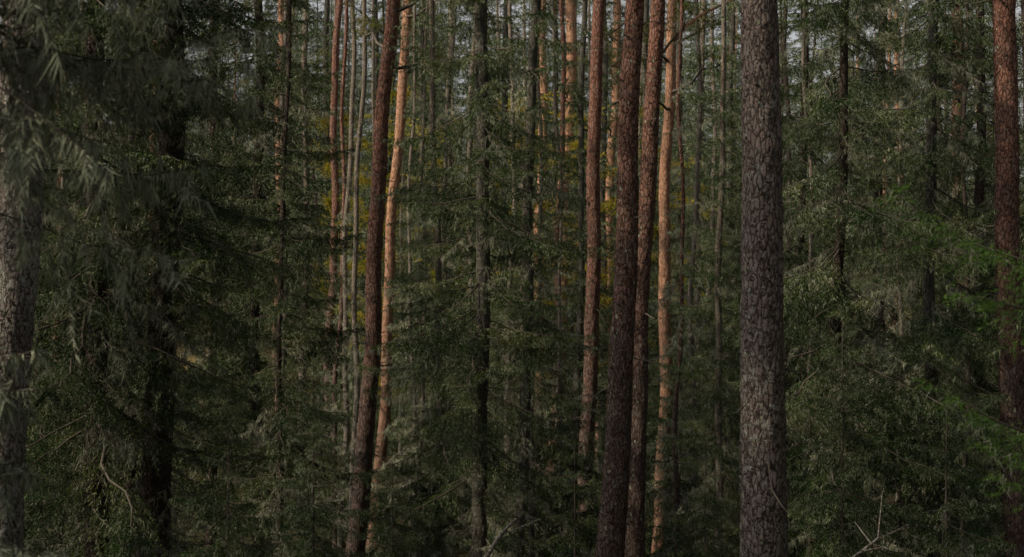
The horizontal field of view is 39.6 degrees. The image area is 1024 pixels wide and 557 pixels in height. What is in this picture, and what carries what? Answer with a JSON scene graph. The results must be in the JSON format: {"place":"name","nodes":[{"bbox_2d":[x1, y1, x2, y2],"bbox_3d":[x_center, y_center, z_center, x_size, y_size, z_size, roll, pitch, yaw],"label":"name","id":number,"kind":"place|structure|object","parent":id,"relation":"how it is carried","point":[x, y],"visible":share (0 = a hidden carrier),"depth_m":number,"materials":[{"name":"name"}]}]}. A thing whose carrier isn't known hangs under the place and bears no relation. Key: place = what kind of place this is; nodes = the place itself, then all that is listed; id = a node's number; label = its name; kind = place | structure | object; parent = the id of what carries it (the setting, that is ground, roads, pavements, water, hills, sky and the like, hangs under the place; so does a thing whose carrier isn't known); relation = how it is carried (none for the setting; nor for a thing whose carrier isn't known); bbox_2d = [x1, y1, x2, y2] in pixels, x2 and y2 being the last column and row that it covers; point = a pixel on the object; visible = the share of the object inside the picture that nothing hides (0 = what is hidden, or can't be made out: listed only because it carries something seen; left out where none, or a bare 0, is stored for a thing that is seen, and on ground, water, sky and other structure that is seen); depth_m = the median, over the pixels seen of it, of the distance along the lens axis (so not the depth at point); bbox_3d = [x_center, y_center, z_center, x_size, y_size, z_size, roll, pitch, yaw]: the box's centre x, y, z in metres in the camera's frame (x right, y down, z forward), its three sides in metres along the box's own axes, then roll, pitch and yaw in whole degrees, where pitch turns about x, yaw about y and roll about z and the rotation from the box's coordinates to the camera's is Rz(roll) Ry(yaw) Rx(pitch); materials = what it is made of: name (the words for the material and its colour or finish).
{"place":"outdoors","nodes":[
{"label":"outdoors","id":0,"kind":"place"},
{"bbox_2d":[0,0,1023,196],"label":"sky","id":1,"kind":"structure","parent":0,"point":[793,38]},
{"bbox_2d":[24,196,1023,556],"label":"ground","id":2,"kind":"structure","parent":0,"point":[456,552],"depth_m":37.24,"materials":[{"name":"green plant"}]},
{"bbox_2d":[0,0,48,554],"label":"pine tree","id":3,"kind":"object","parent":2,"relation":"on","point":[18,297],"visible":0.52,"depth_m":11.88,"materials":[{"name":"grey plant"}]},
{"bbox_2d":[51,11,76,450],"bbox_3d":[-10.733,-1.045,33.962,1.299,13.244,0.721,0,0,-41],"label":"dead spruce tree","id":4,"kind":"object","parent":2,"relation":"on","point":[62,187],"visible":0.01,"depth_m":33.97,"materials":[{"name":"brown plant"}]},
{"bbox_2d":[23,407,116,556],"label":"spruce sapling","id":5,"kind":"object","parent":2,"relation":"on","point":[38,551],"visible":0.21,"depth_m":15.96,"materials":[{"name":"green plant"}]},
{"bbox_2d":[50,2,103,420],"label":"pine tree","id":6,"kind":"object","parent":2,"relation":"on","point":[59,190],"depth_m":47.92,"materials":[{"name":"green plant"}]},
{"bbox_2d":[51,0,110,500],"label":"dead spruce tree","id":7,"kind":"object","parent":2,"relation":"on","point":[78,279],"visible":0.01,"depth_m":27.94,"materials":[{"name":"wood"}]},
{"bbox_2d":[0,1,205,555],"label":"spruce tree","id":8,"kind":"object","parent":2,"relation":"on","point":[38,436],"visible":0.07,"depth_m":19.79,"materials":[{"name":"green plant"}]},
{"bbox_2d":[0,0,285,556],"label":"spruce tree","id":9,"kind":"object","parent":2,"relation":"on","point":[99,418],"visible":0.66,"depth_m":13.89,"materials":[{"name":"green plant"}]},
{"bbox_2d":[0,0,287,556],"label":"spruce tree","id":10,"kind":"object","parent":2,"relation":"on","point":[19,145],"visible":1,"depth_m":5.16,"materials":[{"name":"green plant"}]},
{"bbox_2d":[23,2,276,556],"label":"spruce tree","id":11,"kind":"object","parent":2,"relation":"on","point":[216,447],"visible":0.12,"depth_m":18.90,"materials":[{"name":"green plant"}]},
{"bbox_2d":[146,7,224,278],"bbox_3d":[-9.793,-4.382,40.078,3.224,20.302,3.108,0,0,15],"label":"pine tree","id":12,"kind":"object","parent":2,"relation":"on","point":[153,133],"visible":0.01,"depth_m":39.96,"materials":[{"name":"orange plant"}]},
{"bbox_2d":[43,0,328,556],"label":"spruce tree","id":13,"kind":"object","parent":2,"relation":"on","point":[156,488],"visible":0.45,"depth_m":14.87,"materials":[{"name":"green plant"}]},
{"bbox_2d":[109,0,311,555],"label":"spruce tree","id":14,"kind":"object","parent":2,"relation":"on","point":[195,471],"visible":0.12,"depth_m":25.89,"materials":[{"name":"green plant"}]},
{"bbox_2d":[167,381,307,556],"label":"spruce sapling","id":15,"kind":"object","parent":2,"relation":"on","point":[208,501],"visible":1,"depth_m":13.98,"materials":[{"name":"green plant"}]},
{"bbox_2d":[171,0,380,556],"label":"spruce tree","id":16,"kind":"object","parent":2,"relation":"on","point":[258,155],"visible":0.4,"depth_m":21.89,"materials":[{"name":"green plant"}]},
{"bbox_2d":[259,0,307,530],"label":"dead spruce tree","id":17,"kind":"object","parent":2,"relation":"on","point":[281,98],"visible":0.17,"depth_m":26.00,"materials":[{"name":"brown plant"}]},
{"bbox_2d":[225,0,349,556],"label":"spruce tree","id":18,"kind":"object","parent":2,"relation":"on","point":[279,421],"visible":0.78,"depth_m":17.96,"materials":[{"name":"green plant"}]},
{"bbox_2d":[230,327,348,556],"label":"spruce sapling","id":19,"kind":"object","parent":2,"relation":"on","point":[261,453],"visible":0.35,"depth_m":18.94,"materials":[{"name":"green plant"}]},
{"bbox_2d":[236,0,347,407],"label":"pine tree","id":20,"kind":"object","parent":2,"relation":"on","point":[281,20],"visible":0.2,"depth_m":44.91,"materials":[{"name":"green plant"}]},
{"bbox_2d":[246,0,352,554],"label":"spruce tree","id":21,"kind":"object","parent":2,"relation":"on","point":[304,96],"visible":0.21,"depth_m":27.94,"materials":[{"name":"green plant"}]},
{"bbox_2d":[266,352,380,556],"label":"spruce sapling","id":22,"kind":"object","parent":2,"relation":"on","point":[309,512],"visible":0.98,"depth_m":16.97,"materials":[{"name":"green plant"}]},
{"bbox_2d":[272,0,379,437],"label":"spruce tree","id":23,"kind":"object","parent":2,"relation":"on","point":[325,31],"visible":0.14,"depth_m":49.93,"materials":[{"name":"green plant"}]},
{"bbox_2d":[296,0,370,373],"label":"birch tree","id":24,"kind":"object","parent":2,"relation":"on","point":[328,200],"visible":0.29,"depth_m":40.97,"materials":[{"name":"green plant"}]},
{"bbox_2d":[323,0,350,481],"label":"pine tree","id":25,"kind":"object","parent":2,"relation":"on","point":[333,132],"visible":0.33,"depth_m":37.91,"materials":[{"name":"red plant"}]},
{"bbox_2d":[310,0,363,547],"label":"dead spruce tree","id":26,"kind":"object","parent":2,"relation":"on","point":[340,321],"visible":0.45,"depth_m":29.98,"materials":[{"name":"red wood"}]},
{"bbox_2d":[330,0,364,547],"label":"dead spruce tree","id":27,"kind":"object","parent":2,"relation":"on","point":[345,260],"visible":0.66,"depth_m":29.97,"materials":[{"name":"brown plant"}]},
{"bbox_2d":[315,0,395,556],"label":"dead spruce tree","id":28,"kind":"object","parent":2,"relation":"on","point":[356,209],"visible":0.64,"depth_m":25.96,"materials":[{"name":"grey plant"}]},
{"bbox_2d":[295,0,435,457],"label":"spruce tree","id":29,"kind":"object","parent":2,"relation":"on","point":[377,63],"visible":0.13,"depth_m":45.89,"materials":[{"name":"green plant"}]},
{"bbox_2d":[330,0,408,460],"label":"birch tree","id":30,"kind":"object","parent":2,"relation":"on","point":[362,179],"visible":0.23,"depth_m":35.95,"materials":[{"name":"yellow plant"}]},
{"bbox_2d":[349,469,420,556],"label":"spruce sapling","id":31,"kind":"object","parent":2,"relation":"on","point":[396,546],"visible":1,"depth_m":17.02,"materials":[{"name":"green plant"}]},
{"bbox_2d":[338,0,450,556],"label":"pine tree","id":32,"kind":"object","parent":2,"relation":"on","point":[364,453],"visible":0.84,"depth_m":23.90,"materials":[{"name":"red plant"}]},
{"bbox_2d":[358,13,437,473],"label":"birch tree","id":33,"kind":"object","parent":2,"relation":"on","point":[391,133],"visible":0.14,"depth_m":41.96,"materials":[{"name":"green plant"}]},
{"bbox_2d":[340,0,470,548],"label":"pine tree","id":34,"kind":"object","parent":2,"relation":"on","point":[389,265],"visible":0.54,"depth_m":29.91,"materials":[{"name":"orange plant"}]},
{"bbox_2d":[371,0,456,555],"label":"dead spruce tree","id":35,"kind":"object","parent":2,"relation":"on","point":[409,178],"visible":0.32,"depth_m":25.95,"materials":[{"name":"grey plant"}]},
{"bbox_2d":[359,0,475,494],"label":"spruce tree","id":36,"kind":"object","parent":2,"relation":"on","point":[405,259],"visible":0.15,"depth_m":36.92,"materials":[{"name":"green plant"}]},
{"bbox_2d":[381,409,460,556],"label":"spruce sapling","id":37,"kind":"object","parent":2,"relation":"on","point":[420,450],"visible":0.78,"depth_m":21.99,"materials":[{"name":"green plant"}]},
{"bbox_2d":[382,0,461,556],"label":"dead spruce tree","id":38,"kind":"object","parent":2,"relation":"on","point":[421,165],"visible":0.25,"depth_m":23.97,"materials":[{"name":"brown plant"}]},
{"bbox_2d":[352,0,517,556],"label":"spruce tree","id":39,"kind":"object","parent":2,"relation":"on","point":[434,414],"visible":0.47,"depth_m":22.93,"materials":[{"name":"green plant"}]},
{"bbox_2d":[401,0,474,555],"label":"dead spruce tree","id":40,"kind":"object","parent":2,"relation":"on","point":[448,95],"visible":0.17,"depth_m":28.00,"materials":[{"name":"brown plant"}]},
{"bbox_2d":[376,0,501,520],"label":"spruce tree","id":41,"kind":"object","parent":2,"relation":"on","point":[449,266],"visible":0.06,"depth_m":32.92,"materials":[{"name":"green plant"}]},
{"bbox_2d":[403,79,493,444],"bbox_3d":[-1.392,-0.850,33.788,2.338,13.632,2.656,0,0,25],"label":"birch tree","id":42,"kind":"object","parent":2,"relation":"on","point":[432,272],"visible":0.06,"depth_m":33.90,"materials":[{"name":"green plant"}]},
{"bbox_2d":[427,7,500,547],"bbox_3d":[-0.881,-0.455,29.999,1.671,12.856,1.822,0,0,31],"label":"dead spruce tree","id":43,"kind":"object","parent":2,"relation":"on","point":[469,144],"visible":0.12,"depth_m":29.95,"materials":[{"name":"brown plant"}]},
{"bbox_2d":[350,0,602,556],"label":"spruce tree","id":44,"kind":"object","parent":2,"relation":"on","point":[481,215],"visible":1,"depth_m":19.89,"materials":[{"name":"green plant"}]},
{"bbox_2d":[408,0,566,464],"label":"spruce tree","id":45,"kind":"object","parent":2,"relation":"on","point":[490,7],"visible":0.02,"depth_m":39.83,"materials":[{"name":"green plant"}]},
{"bbox_2d":[421,0,573,551],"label":"spruce tree","id":46,"kind":"object","parent":2,"relation":"on","point":[505,34],"visible":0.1,"depth_m":30.93,"materials":[{"name":"green plant"}]},
{"bbox_2d":[457,0,537,420],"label":"birch tree","id":47,"kind":"object","parent":2,"relation":"on","point":[497,7],"visible":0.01,"depth_m":43.97,"materials":[{"name":"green plant"}]},
{"bbox_2d":[465,390,557,556],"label":"spruce sapling","id":48,"kind":"object","parent":2,"relation":"on","point":[488,526],"visible":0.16,"depth_m":25.96,"materials":[{"name":"green plant"}]},
{"bbox_2d":[484,518,540,556],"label":"fallen branch","id":49,"kind":"object","parent":2,"relation":"on","point":[497,540],"visible":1,"depth_m":10.12,"materials":[{"name":"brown wood"}]},
{"bbox_2d":[487,0,541,550],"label":"dead spruce tree","id":50,"kind":"object","parent":2,"relation":"on","point":[510,35],"visible":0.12,"depth_m":26.97,"materials":[{"name":"brown plant"}]},
{"bbox_2d":[441,0,605,556],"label":"spruce tree","id":51,"kind":"object","parent":2,"relation":"on","point":[527,282],"visible":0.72,"depth_m":21.92,"materials":[{"name":"green plant"}]},
{"bbox_2d":[472,0,579,468],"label":"pine tree","id":52,"kind":"object","parent":2,"relation":"on","point":[543,88],"visible":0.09,"depth_m":41.92,"materials":[{"name":"orange plant"}]},
{"bbox_2d":[490,1,571,390],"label":"birch tree","id":53,"kind":"object","parent":2,"relation":"on","point":[535,205],"visible":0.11,"depth_m":34.95,"materials":[{"name":"green plant"}]},
{"bbox_2d":[508,2,569,556],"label":"dead spruce tree","id":54,"kind":"object","parent":2,"relation":"on","point":[531,532],"visible":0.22,"depth_m":23.99,"materials":[{"name":"brown plant"}]},
{"bbox_2d":[491,0,600,443],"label":"spruce tree","id":55,"kind":"object","parent":2,"relation":"on","point":[559,100],"visible":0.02,"depth_m":46.92,"materials":[{"name":"green plant"}]},
{"bbox_2d":[498,0,615,482],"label":"pine tree","id":56,"kind":"object","parent":2,"relation":"on","point":[570,14],"visible":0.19,"depth_m":39.86,"materials":[{"name":"orange plant"}]},
{"bbox_2d":[513,354,602,556],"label":"spruce sapling","id":57,"kind":"object","parent":2,"relation":"on","point":[564,506],"visible":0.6,"depth_m":23.85,"materials":[{"name":"green plant"}]},
{"bbox_2d":[547,0,568,539],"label":"dead spruce tree","id":58,"kind":"object","parent":2,"relation":"on","point":[563,75],"visible":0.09,"depth_m":31.96,"materials":[{"name":"red wood"}]},
{"bbox_2d":[518,0,601,554],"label":"dead spruce tree","id":59,"kind":"object","parent":2,"relation":"on","point":[558,288],"visible":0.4,"depth_m":24.99,"materials":[{"name":"brown wood"}]},
{"bbox_2d":[529,443,597,556],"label":"spruce sapling","id":60,"kind":"object","parent":2,"relation":"on","point":[570,521],"visible":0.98,"depth_m":18.00,"materials":[{"name":"green plant"}]},
{"bbox_2d":[534,0,619,551],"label":"spruce tree","id":61,"kind":"object","parent":2,"relation":"on","point":[578,103],"visible":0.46,"depth_m":28.94,"materials":[{"name":"green plant"}]},
{"bbox_2d":[547,0,616,372],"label":"birch tree","id":62,"kind":"object","parent":2,"relation":"on","point":[608,207],"visible":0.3,"depth_m":38.88,"materials":[{"name":"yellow plant"}]},
{"bbox_2d":[568,0,605,552],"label":"pine tree","id":63,"kind":"object","parent":2,"relation":"on","point":[591,326],"visible":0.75,"depth_m":26.89,"materials":[{"name":"red plant"}]},
{"bbox_2d":[543,0,658,476],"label":"spruce tree","id":64,"kind":"object","parent":2,"relation":"on","point":[603,380],"visible":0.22,"depth_m":40.92,"materials":[{"name":"green plant"}]},
{"bbox_2d":[572,0,661,462],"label":"pine tree","id":65,"kind":"object","parent":2,"relation":"on","point":[612,124],"visible":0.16,"depth_m":43.91,"materials":[{"name":"orange plant"}]},
{"bbox_2d":[580,0,664,556],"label":"pine tree","id":66,"kind":"object","parent":2,"relation":"on","point":[611,527],"visible":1,"depth_m":16.89,"materials":[{"name":"red plant"}]},
{"bbox_2d":[588,0,665,556],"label":"pine tree","id":67,"kind":"object","parent":2,"relation":"on","point":[635,538],"visible":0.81,"depth_m":19.91,"materials":[{"name":"red plant"}]},
{"bbox_2d":[606,60,679,350],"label":"birch tree","id":68,"kind":"object","parent":2,"relation":"on","point":[640,153],"visible":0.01,"depth_m":45.94,"materials":[{"name":"green plant"}]},
{"bbox_2d":[593,0,698,500],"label":"spruce tree","id":69,"kind":"object","parent":2,"relation":"on","point":[644,51],"visible":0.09,"depth_m":35.91,"materials":[{"name":"green plant"}]},
{"bbox_2d":[580,0,740,556],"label":"pine tree","id":70,"kind":"object","parent":2,"relation":"on","point":[669,61],"visible":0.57,"depth_m":26.92,"materials":[{"name":"orange plant"}]},
{"bbox_2d":[676,0,737,38],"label":"pine limb","id":71,"kind":"object","parent":70,"relation":"attached to","point":[690,22],"visible":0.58,"depth_m":27.24,"materials":[{"name":"orange plant"}]},
{"bbox_2d":[645,0,732,556],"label":"dead spruce tree","id":72,"kind":"object","parent":2,"relation":"on","point":[675,463],"visible":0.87,"depth_m":24.96,"materials":[{"name":"grey wood"}]},
{"bbox_2d":[638,0,739,441],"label":"spruce tree","id":73,"kind":"object","parent":2,"relation":"on","point":[674,177],"visible":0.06,"depth_m":47.91,"materials":[{"name":"green plant"}]},
{"bbox_2d":[645,332,736,556],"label":"spruce sapling","id":74,"kind":"object","parent":2,"relation":"on","point":[693,413],"visible":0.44,"depth_m":25.86,"materials":[{"name":"green plant"}]},
{"bbox_2d":[645,0,740,546],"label":"spruce tree","id":75,"kind":"object","parent":2,"relation":"on","point":[691,170],"visible":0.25,"depth_m":29.94,"materials":[{"name":"green plant"}]},
{"bbox_2d":[656,0,729,548],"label":"dead spruce tree","id":76,"kind":"object","parent":2,"relation":"on","point":[692,261],"visible":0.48,"depth_m":27.95,"materials":[{"name":"grey plant"}]},
{"bbox_2d":[656,423,739,556],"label":"spruce sapling","id":77,"kind":"object","parent":2,"relation":"on","point":[708,519],"visible":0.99,"depth_m":21.96,"materials":[{"name":"green plant"}]},
{"bbox_2d":[661,0,741,556],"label":"spruce tree","id":78,"kind":"object","parent":2,"relation":"on","point":[719,397],"visible":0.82,"depth_m":23.95,"materials":[{"name":"green plant"}]},
{"bbox_2d":[670,0,736,385],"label":"birch tree","id":79,"kind":"object","parent":2,"relation":"on","point":[702,187],"visible":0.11,"depth_m":39.98,"materials":[{"name":"green plant"}]},
{"bbox_2d":[674,0,741,499],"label":"spruce tree","id":80,"kind":"object","parent":2,"relation":"on","point":[730,161],"visible":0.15,"depth_m":35.91,"materials":[{"name":"green plant"}]},
{"bbox_2d":[694,0,735,538],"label":"dead spruce tree","id":81,"kind":"object","parent":2,"relation":"on","point":[715,104],"visible":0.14,"depth_m":31.95,"materials":[{"name":"brown plant"}]},
{"bbox_2d":[736,0,807,556],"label":"pine tree","id":82,"kind":"object","parent":2,"relation":"on","point":[763,520],"visible":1,"depth_m":12.84,"materials":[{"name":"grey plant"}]},
{"bbox_2d":[782,3,811,523],"bbox_3d":[6.546,-0.708,33.980,1.581,13.916,1.756,0,0,19],"label":"dead spruce tree","id":83,"kind":"object","parent":2,"relation":"on","point":[788,157],"visible":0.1,"depth_m":33.95,"materials":[{"name":"wood"}]},
{"bbox_2d":[689,0,919,556],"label":"spruce tree","id":84,"kind":"object","parent":2,"relation":"on","point":[800,549],"visible":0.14,"depth_m":25.91,"materials":[{"name":"green plant"}]},
{"bbox_2d":[783,1,826,549],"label":"dead spruce tree","id":85,"kind":"object","parent":2,"relation":"on","point":[810,170],"visible":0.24,"depth_m":21.97,"materials":[{"name":"grey plant"}]},
{"bbox_2d":[787,382,865,556],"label":"spruce sapling","id":86,"kind":"object","parent":2,"relation":"on","point":[810,553],"visible":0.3,"depth_m":16.85,"materials":[{"name":"green plant"}]},
{"bbox_2d":[787,309,923,556],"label":"spruce sapling","id":87,"kind":"object","parent":2,"relation":"on","point":[834,493],"visible":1,"depth_m":14.91,"materials":[{"name":"green plant"}]},
{"bbox_2d":[711,0,1004,556],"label":"spruce tree","id":88,"kind":"object","parent":2,"relation":"on","point":[825,106],"visible":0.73,"depth_m":16.75,"materials":[{"name":"green plant"}]},
{"bbox_2d":[852,492,908,556],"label":"fallen branch","id":89,"kind":"object","parent":2,"relation":"on","point":[861,551],"visible":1,"depth_m":10.28,"materials":[{"name":"grey wood"}]},
{"bbox_2d":[784,0,991,548],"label":"spruce tree","id":90,"kind":"object","parent":2,"relation":"on","point":[816,252],"visible":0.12,"depth_m":23.89,"materials":[{"name":"green plant"}]},
{"bbox_2d":[853,4,940,540],"bbox_3d":[5.669,-0.652,20.953,1.292,11.303,1.429,0,0,-35],"label":"dead spruce tree","id":91,"kind":"object","parent":2,"relation":"on","point":[900,308],"visible":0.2,"depth_m":20.97,"materials":[{"name":"grey plant"}]},
{"bbox_2d":[852,344,956,556],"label":"spruce sapling","id":92,"kind":"object","parent":2,"relation":"on","point":[892,483],"visible":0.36,"depth_m":17.93,"materials":[{"name":"green plant"}]},
{"bbox_2d":[790,0,1023,556],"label":"spruce tree","id":93,"kind":"object","parent":2,"relation":"on","point":[932,324],"visible":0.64,"depth_m":18.85,"materials":[{"name":"green plant"}]},
{"bbox_2d":[867,183,1023,514],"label":"spruce tree","id":94,"kind":"object","parent":2,"relation":"on","point":[991,448],"visible":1,"depth_m":7.23,"materials":[{"name":"green plant"}]},
{"bbox_2d":[872,0,1023,556],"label":"spruce tree","id":95,"kind":"object","parent":2,"relation":"on","point":[979,190],"visible":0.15,"depth_m":24.92,"materials":[{"name":"green plant"}]},
{"bbox_2d":[880,409,1017,556],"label":"spruce sapling","id":96,"kind":"object","parent":2,"relation":"on","point":[946,506],"visible":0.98,"depth_m":14.95,"materials":[{"name":"green plant"}]},
{"bbox_2d":[904,0,1021,492],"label":"pine tree","id":97,"kind":"object","parent":2,"relation":"on","point":[960,87],"visible":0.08,"depth_m":33.86,"materials":[{"name":"red plant"}]},
{"bbox_2d":[944,0,990,556],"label":"dead spruce tree","id":98,"kind":"object","parent":2,"relation":"on","point":[967,283],"visible":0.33,"depth_m":21.96,"materials":[{"name":"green plant"}]},
{"bbox_2d":[958,0,1023,556],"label":"pine tree","id":99,"kind":"object","parent":2,"relation":"on","point":[1007,224],"visible":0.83,"depth_m":17.88,"materials":[{"name":"red plant"}]}
]}

